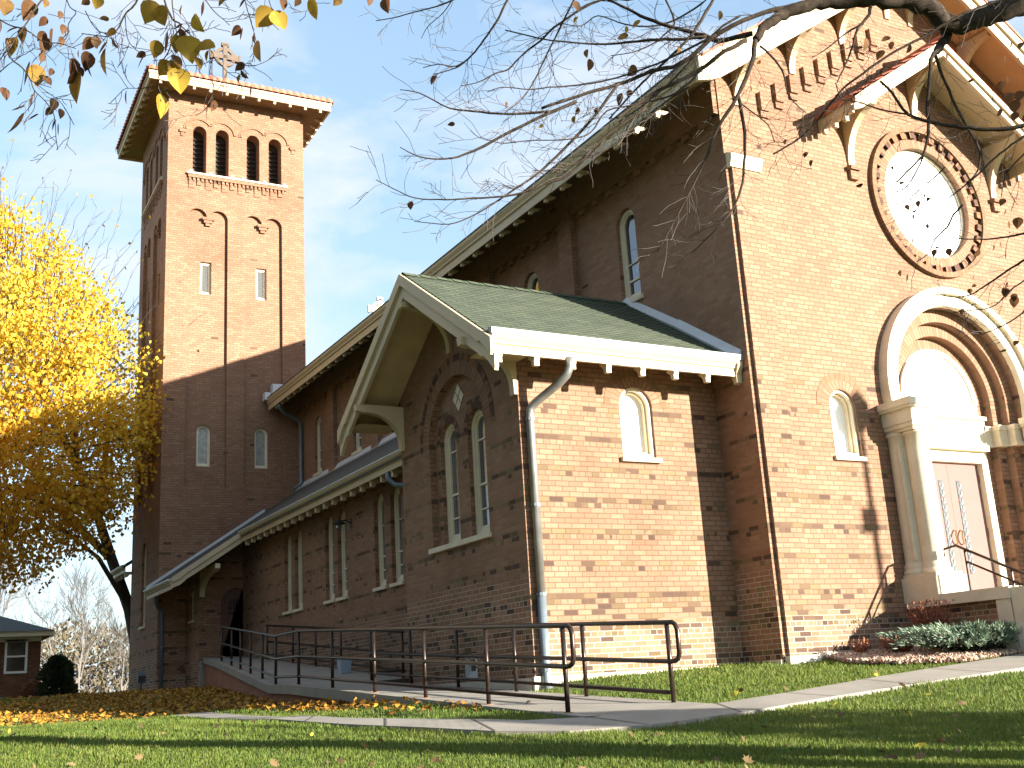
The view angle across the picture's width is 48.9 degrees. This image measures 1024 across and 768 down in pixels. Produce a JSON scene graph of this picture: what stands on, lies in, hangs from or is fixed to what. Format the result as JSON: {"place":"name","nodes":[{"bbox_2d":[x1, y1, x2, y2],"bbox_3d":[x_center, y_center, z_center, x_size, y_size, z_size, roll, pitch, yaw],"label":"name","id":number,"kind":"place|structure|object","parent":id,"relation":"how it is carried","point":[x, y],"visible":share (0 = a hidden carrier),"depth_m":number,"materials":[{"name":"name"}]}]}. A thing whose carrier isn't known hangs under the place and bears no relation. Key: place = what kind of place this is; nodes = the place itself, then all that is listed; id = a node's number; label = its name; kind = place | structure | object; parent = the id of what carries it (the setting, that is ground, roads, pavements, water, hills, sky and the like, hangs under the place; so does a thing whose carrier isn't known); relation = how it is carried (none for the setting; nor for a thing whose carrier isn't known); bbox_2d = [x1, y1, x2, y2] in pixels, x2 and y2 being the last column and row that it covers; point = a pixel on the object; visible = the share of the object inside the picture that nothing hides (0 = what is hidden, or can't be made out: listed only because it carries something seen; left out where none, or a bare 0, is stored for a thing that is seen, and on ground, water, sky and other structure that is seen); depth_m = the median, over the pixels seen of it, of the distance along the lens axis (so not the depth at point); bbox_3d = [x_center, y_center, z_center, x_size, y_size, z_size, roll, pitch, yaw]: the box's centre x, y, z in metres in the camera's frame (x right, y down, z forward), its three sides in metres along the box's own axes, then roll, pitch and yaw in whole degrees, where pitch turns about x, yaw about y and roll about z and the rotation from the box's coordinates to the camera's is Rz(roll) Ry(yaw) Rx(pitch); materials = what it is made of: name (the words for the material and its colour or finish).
{"place":"outdoors","nodes":[
{"label":"outdoors","id":0,"kind":"place"},
{"bbox_2d":[0,653,1023,767],"bbox_3d":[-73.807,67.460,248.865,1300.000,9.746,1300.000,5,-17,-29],"label":"ground","id":1,"kind":"structure","parent":0,"point":[577,689],"depth_m":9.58,"materials":[{"name":"green plant"}]},
{"bbox_2d":[0,499,52,618],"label":"bare tree","id":2,"kind":"object","parent":1,"relation":"on","point":[6,603],"visible":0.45,"depth_m":63.54,"materials":[{"name":"plant"}]},
{"bbox_2d":[15,680,38,697],"bbox_3d":[-15.924,10.233,37.493,1.068,0.743,1.061,5,-17,-29],"label":"red shrub","id":3,"kind":"object","parent":1,"relation":"on","point":[29,688],"visible":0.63,"depth_m":37.36,"materials":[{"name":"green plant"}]},
{"bbox_2d":[0,616,54,698],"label":"brick house","id":4,"kind":"structure","parent":1,"relation":"on","point":[20,649],"depth_m":39.38,"materials":[{"name":"brick"}]},
{"bbox_2d":[4,639,27,673],"bbox_3d":[-17.310,9.508,39.330,0.740,1.160,0.080,5,-17,-29],"label":"window","id":5,"kind":"structure","parent":4,"relation":"in","point":[16,653],"depth_m":39.34,"materials":[{"name":"white glass"}]},
{"bbox_2d":[32,653,79,696],"bbox_3d":[-14.925,9.730,37.162,1.641,1.685,1.622,5,-17,-29],"label":"evergreen bush","id":6,"kind":"object","parent":1,"relation":"on","point":[56,672],"visible":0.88,"depth_m":36.87,"materials":[{"name":"green plant"}]},
{"bbox_2d":[12,555,116,692],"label":"bare tree","id":7,"kind":"object","parent":1,"relation":"on","point":[79,587],"visible":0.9,"depth_m":75.81,"materials":[{"name":"plant"}]},
{"bbox_2d":[40,612,128,693],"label":"wood","id":8,"kind":"object","parent":1,"relation":"on","point":[101,682],"visible":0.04,"depth_m":124.86,"materials":[{"name":"plant"}]},
{"bbox_2d":[0,139,199,643],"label":"maple tree","id":9,"kind":"object","parent":1,"relation":"on","point":[66,369],"visible":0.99,"depth_m":29.62,"materials":[{"name":"yellow plant"}]},
{"bbox_2d":[92,598,128,690],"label":"bare tree","id":10,"kind":"object","parent":1,"relation":"on","point":[116,633],"visible":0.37,"depth_m":65.97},
{"bbox_2d":[134,753,142,759],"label":"fallen leaf","id":11,"kind":"object","parent":1,"relation":"on","point":[138,757],"visible":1,"depth_m":8.51,"materials":[{"name":"beige plant"}]},
{"bbox_2d":[137,671,145,690],"bbox_3d":[-9.324,7.521,28.354,0.200,0.560,0.182,5,-17,-29],"label":"flood light","id":12,"kind":"object","parent":1,"relation":"on","point":[141,677],"visible":0.82,"depth_m":28.34,"materials":[{"name":"black metal"}]},
{"bbox_2d":[0,684,481,725],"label":"leaf litter","id":13,"kind":"object","parent":1,"relation":"on","point":[216,699],"visible":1,"depth_m":18.29,"materials":[{"name":"orange plant"}]},
{"bbox_2d":[269,759,278,766],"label":"fallen leaf","id":14,"kind":"object","parent":1,"relation":"on","point":[273,763],"visible":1,"depth_m":7.93,"materials":[{"name":"beige plant"}]},
{"bbox_2d":[338,757,344,764],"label":"fallen leaf","id":15,"kind":"object","parent":1,"relation":"on","point":[340,760],"visible":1,"depth_m":7.97,"materials":[{"name":"brown plant"}]},
{"bbox_2d":[431,756,440,762],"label":"fallen leaf","id":16,"kind":"object","parent":1,"relation":"on","point":[435,759],"visible":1,"depth_m":7.72,"materials":[{"name":"brown plant"}]},
{"bbox_2d":[203,656,712,717],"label":"access ramp","id":17,"kind":"structure","parent":1,"relation":"on","point":[219,673],"depth_m":15.08,"materials":[{"name":"concrete"}]},
{"bbox_2d":[336,659,351,672],"bbox_3d":[-3.151,5.294,21.189,0.250,0.280,0.205,5,-17,-29],"label":"plastic bin","id":18,"kind":"object","parent":17,"relation":"on","point":[343,666],"visible":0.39,"depth_m":21.12,"materials":[{"name":"plastic"}]},
{"bbox_2d":[221,623,575,712],"bbox_3d":[-3.367,4.280,17.989,0.751,2.033,17.699,3,-16,-24],"label":"ramp railing","id":19,"kind":"object","parent":17,"relation":"on","point":[564,665],"visible":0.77,"depth_m":13.03,"materials":[{"name":"metal"}]},
{"bbox_2d":[265,620,681,702],"bbox_3d":[-2.085,4.373,18.621,1.198,2.038,17.740,2,-16,-21],"label":"ramp railing","id":20,"kind":"object","parent":17,"relation":"on","point":[669,661],"visible":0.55,"depth_m":13.34,"materials":[{"name":"metal"}]},
{"bbox_2d":[0,0,1023,351],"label":"linden tree","id":21,"kind":"object","parent":1,"relation":"on","point":[934,12],"visible":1,"depth_m":5.18,"materials":[{"name":"brown plant"}]},
{"bbox_2d":[110,0,1023,691],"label":"church","id":22,"kind":"structure","parent":1,"relation":"on","point":[786,426],"depth_m":17.27,"materials":[{"name":"brick"}]},
{"bbox_2d":[138,548,145,629],"bbox_3d":[-10.182,5.598,31.290,0.190,2.376,0.780,4,-17,-27],"label":"window","id":23,"kind":"structure","parent":22,"relation":"in","point":[142,627],"depth_m":31.46,"materials":[{"name":"paint"}]},
{"bbox_2d":[188,591,193,623],"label":"window","id":24,"kind":"structure","parent":22,"relation":"in","point":[192,621],"depth_m":29.25,"materials":[{"name":"paint"}]},
{"bbox_2d":[196,426,209,466],"bbox_3d":[-8.530,1.714,31.063,0.404,1.174,0.070,4,-17,-27],"label":"window","id":25,"kind":"structure","parent":22,"relation":"in","point":[203,432],"depth_m":31.07,"materials":[{"name":"glass"}]},
{"bbox_2d":[200,263,210,294],"bbox_3d":[-8.809,-2.996,32.335,0.324,0.967,0.070,4,-17,-27],"label":"window","id":26,"kind":"structure","parent":22,"relation":"in","point":[205,269],"depth_m":32.35,"materials":[{"name":"glass"}]},
{"bbox_2d":[220,588,241,655],"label":"door","id":27,"kind":"structure","parent":22,"relation":"in","point":[229,601],"depth_m":28.83,"materials":[{"name":"brown wood"}]},
{"bbox_2d":[255,429,266,468],"bbox_3d":[-7.102,1.825,31.805,0.404,1.174,0.070,4,-17,-27],"label":"window","id":28,"kind":"structure","parent":22,"relation":"in","point":[260,434],"depth_m":31.82,"materials":[{"name":"glass"}]},
{"bbox_2d":[256,269,265,300],"bbox_3d":[-7.386,-2.885,33.075,0.324,0.967,0.070,4,-17,-27],"label":"window","id":29,"kind":"structure","parent":22,"relation":"in","point":[260,274],"depth_m":33.10,"materials":[{"name":"glass"}]},
{"bbox_2d":[282,536,292,614],"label":"window","id":30,"kind":"structure","parent":22,"relation":"in","point":[290,610],"depth_m":26.13,"materials":[{"name":"paint"}]},
{"bbox_2d":[293,530,302,612],"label":"window","id":31,"kind":"structure","parent":22,"relation":"in","point":[300,608],"depth_m":25.53,"materials":[{"name":"paint"}]},
{"bbox_2d":[313,417,322,476],"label":"window","id":32,"kind":"structure","parent":22,"relation":"in","point":[319,447],"depth_m":30.83,"materials":[{"name":"paint"}]},
{"bbox_2d":[323,516,335,604],"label":"window","id":33,"kind":"structure","parent":22,"relation":"in","point":[331,539],"depth_m":23.83,"materials":[{"name":"paint"}]},
{"bbox_2d":[333,518,351,529],"bbox_3d":[-3.410,2.817,22.626,0.397,0.240,0.260,5,-17,-29],"label":"wall lantern","id":34,"kind":"object","parent":22,"relation":"attached to","point":[338,523],"depth_m":22.55,"materials":[{"name":"black metal"}]},
{"bbox_2d":[336,511,348,600],"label":"window","id":35,"kind":"structure","parent":22,"relation":"in","point":[343,530],"depth_m":23.19,"materials":[{"name":"paint"}]},
{"bbox_2d":[351,433,361,455],"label":"window","id":36,"kind":"structure","parent":22,"relation":"in","point":[358,435],"depth_m":28.29,"materials":[{"name":"paint"}]},
{"bbox_2d":[373,494,386,591],"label":"window","id":37,"kind":"structure","parent":22,"relation":"in","point":[381,528],"depth_m":21.53,"materials":[{"name":"paint"}]},
{"bbox_2d":[389,488,404,587],"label":"window","id":38,"kind":"structure","parent":22,"relation":"in","point":[397,496],"depth_m":20.86,"materials":[{"name":"paint"}]},
{"bbox_2d":[444,423,460,542],"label":"window","id":39,"kind":"structure","parent":22,"relation":"in","point":[454,533],"depth_m":16.36,"materials":[{"name":"paint"}]},
{"bbox_2d":[464,653,477,677],"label":"basement window","id":40,"kind":"structure","parent":22,"relation":"in","point":[470,670],"depth_m":15.17,"materials":[{"name":"grey glass"}]},
{"bbox_2d":[471,409,489,534],"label":"window","id":41,"kind":"structure","parent":22,"relation":"in","point":[477,429],"depth_m":15.62,"materials":[{"name":"paint"}]},
{"bbox_2d":[527,273,538,290],"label":"window","id":42,"kind":"structure","parent":22,"relation":"in","point":[533,280],"depth_m":21.12,"materials":[{"name":"paint"}]},
{"bbox_2d":[620,209,643,302],"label":"window","id":43,"kind":"structure","parent":22,"relation":"in","point":[627,224],"depth_m":18.38,"materials":[{"name":"paint"}]},
{"bbox_2d":[619,388,662,462],"bbox_3d":[1.665,0.560,15.300,0.640,1.056,0.245,5,-17,-29],"label":"window","id":44,"kind":"structure","parent":22,"relation":"in","point":[635,411],"depth_m":15.40,"materials":[{"name":"glass"}]},
{"bbox_2d":[830,390,867,461],"bbox_3d":[4.719,0.596,16.131,0.600,1.056,0.235,5,-17,-29],"label":"window","id":45,"kind":"structure","parent":22,"relation":"in","point":[841,406],"depth_m":16.24,"materials":[{"name":"glass"}]},
{"bbox_2d":[885,151,963,257],"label":"rose window","id":46,"kind":"structure","parent":22,"relation":"in","point":[945,206],"depth_m":18.43,"materials":[{"name":"glass"}]},
{"bbox_2d":[932,462,962,571],"bbox_3d":[6.513,2.154,17.157,0.720,1.980,0.132,5,-17,-29],"label":"door","id":47,"kind":"structure","parent":22,"relation":"in","point":[939,468],"depth_m":17.30,"materials":[{"name":"paint"}]},
{"bbox_2d":[946,463,996,589],"bbox_3d":[7.146,2.208,17.505,0.720,1.980,0.132,5,-17,-29],"label":"door","id":48,"kind":"structure","parent":22,"relation":"in","point":[972,530],"depth_m":17.52,"materials":[{"name":"paint"}]},
{"bbox_2d":[730,690,738,696],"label":"fallen leaf","id":49,"kind":"object","parent":1,"relation":"on","point":[735,693],"visible":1,"depth_m":10.84,"materials":[{"name":"yellow plant"}]},
{"bbox_2d":[742,754,754,763],"bbox_3d":[1.492,2.369,7.114,0.088,0.069,0.020,1,-16,-18],"label":"fallen leaf","id":50,"kind":"object","parent":1,"relation":"on","point":[746,759],"visible":1,"depth_m":7.12,"materials":[{"name":"beige plant"}]},
{"bbox_2d":[889,753,898,758],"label":"fallen leaf","id":51,"kind":"object","parent":1,"relation":"on","point":[893,756],"visible":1,"depth_m":6.98,"materials":[{"name":"brown plant"}]},
{"bbox_2d":[912,750,926,758],"bbox_3d":[2.518,2.292,6.967,0.095,0.053,0.027,-14,-18,35],"label":"fallen leaf","id":52,"kind":"object","parent":1,"relation":"on","point":[920,755],"visible":1,"depth_m":6.96,"materials":[{"name":"brown plant"}]},
{"bbox_2d":[914,742,928,747],"bbox_3d":[2.751,2.431,7.573,0.101,0.045,0.029,-9,-16,21],"label":"fallen leaf","id":53,"kind":"object","parent":1,"relation":"on","point":[919,744],"visible":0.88,"depth_m":7.57,"materials":[{"name":"yellow plant"}]},
{"bbox_2d":[823,646,1023,664],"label":"stone mulch","id":54,"kind":"object","parent":1,"relation":"on","point":[913,655],"visible":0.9,"depth_m":13.90,"materials":[{"name":"beige gravel"}]},
{"bbox_2d":[847,637,869,652],"bbox_3d":[4.571,3.472,14.857,0.290,0.266,0.354,-8,-16,16],"label":"dry shrub","id":55,"kind":"object","parent":54,"relation":"on","point":[861,648],"visible":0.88,"depth_m":14.80,"materials":[{"name":"brown plant"}]},
{"bbox_2d":[877,636,915,652],"bbox_3d":[5.033,3.397,14.654,0.533,0.274,0.548,-7,-15,14],"label":"dry shrub","id":56,"kind":"object","parent":54,"relation":"on","point":[906,648],"visible":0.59,"depth_m":14.57,"materials":[{"name":"brown plant"}]},
{"bbox_2d":[902,598,954,648],"bbox_3d":[5.566,3.170,14.902,0.702,0.676,0.708,-5,-15,4],"label":"dry shrub","id":57,"kind":"object","parent":54,"relation":"on","point":[921,619],"visible":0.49,"depth_m":14.89,"materials":[{"name":"brown plant"}]},
{"bbox_2d":[875,618,1021,651],"bbox_3d":[6.011,3.204,14.421,3.195,0.406,1.623,5,-17,-29],"label":"juniper","id":58,"kind":"object","parent":54,"relation":"on","point":[977,635],"visible":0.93,"depth_m":13.94,"materials":[{"name":"green plant"}]},
{"bbox_2d":[957,700,966,704],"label":"fallen leaf","id":59,"kind":"object","parent":1,"relation":"on","point":[961,702],"visible":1,"depth_m":9.39,"materials":[{"name":"plant"}]},
{"bbox_2d":[906,585,1023,654],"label":"front steps","id":60,"kind":"structure","parent":1,"relation":"on","point":[989,605],"depth_m":14.67,"materials":[{"name":"concrete"}]},
{"bbox_2d":[943,544,1023,589],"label":"stair railing","id":61,"kind":"object","parent":60,"relation":"on","point":[965,550],"visible":0.88,"depth_m":14.98,"materials":[{"name":"metal"}]},
{"bbox_2d":[0,0,1023,691],"label":"sky","id":62,"kind":"structure","parent":0,"point":[355,256],"materials":[{"name":"blue"}]},
{"bbox_2d":[176,653,1023,734],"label":"pavement","id":63,"kind":"structure","parent":0,"point":[681,715],"depth_m":10.23,"materials":[{"name":"concrete"}]}
]}

